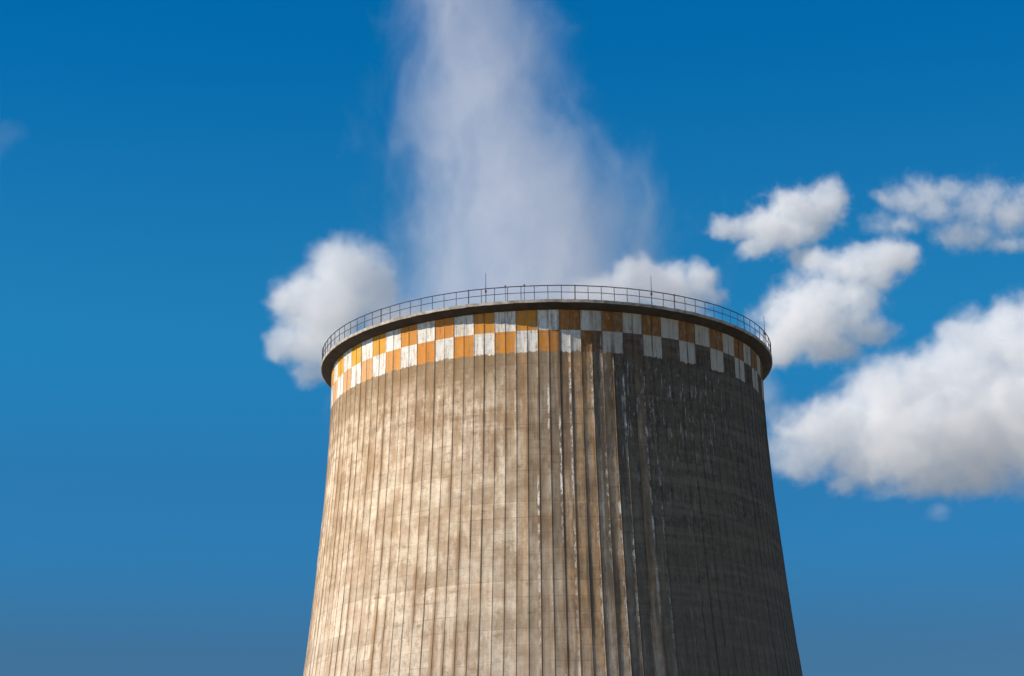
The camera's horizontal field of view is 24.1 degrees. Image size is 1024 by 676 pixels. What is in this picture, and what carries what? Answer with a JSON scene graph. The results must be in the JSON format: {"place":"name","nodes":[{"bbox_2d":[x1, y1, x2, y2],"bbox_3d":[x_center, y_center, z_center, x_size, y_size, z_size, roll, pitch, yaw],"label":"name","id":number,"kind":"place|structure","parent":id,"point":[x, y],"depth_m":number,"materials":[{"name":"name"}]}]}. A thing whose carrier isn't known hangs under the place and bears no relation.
{"place":"outdoors","nodes":[
{"label":"outdoors","id":0,"kind":"place"},
{"bbox_2d":[0,0,1023,675],"label":"sky","id":1,"kind":"structure","parent":0,"point":[196,196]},
{"bbox_2d":[303,273,802,675],"bbox_3d":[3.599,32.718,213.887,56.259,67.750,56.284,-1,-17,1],"label":"cooling tower","id":2,"kind":"structure","parent":0,"point":[559,487],"depth_m":201.68,"materials":[{"name":"concrete"}]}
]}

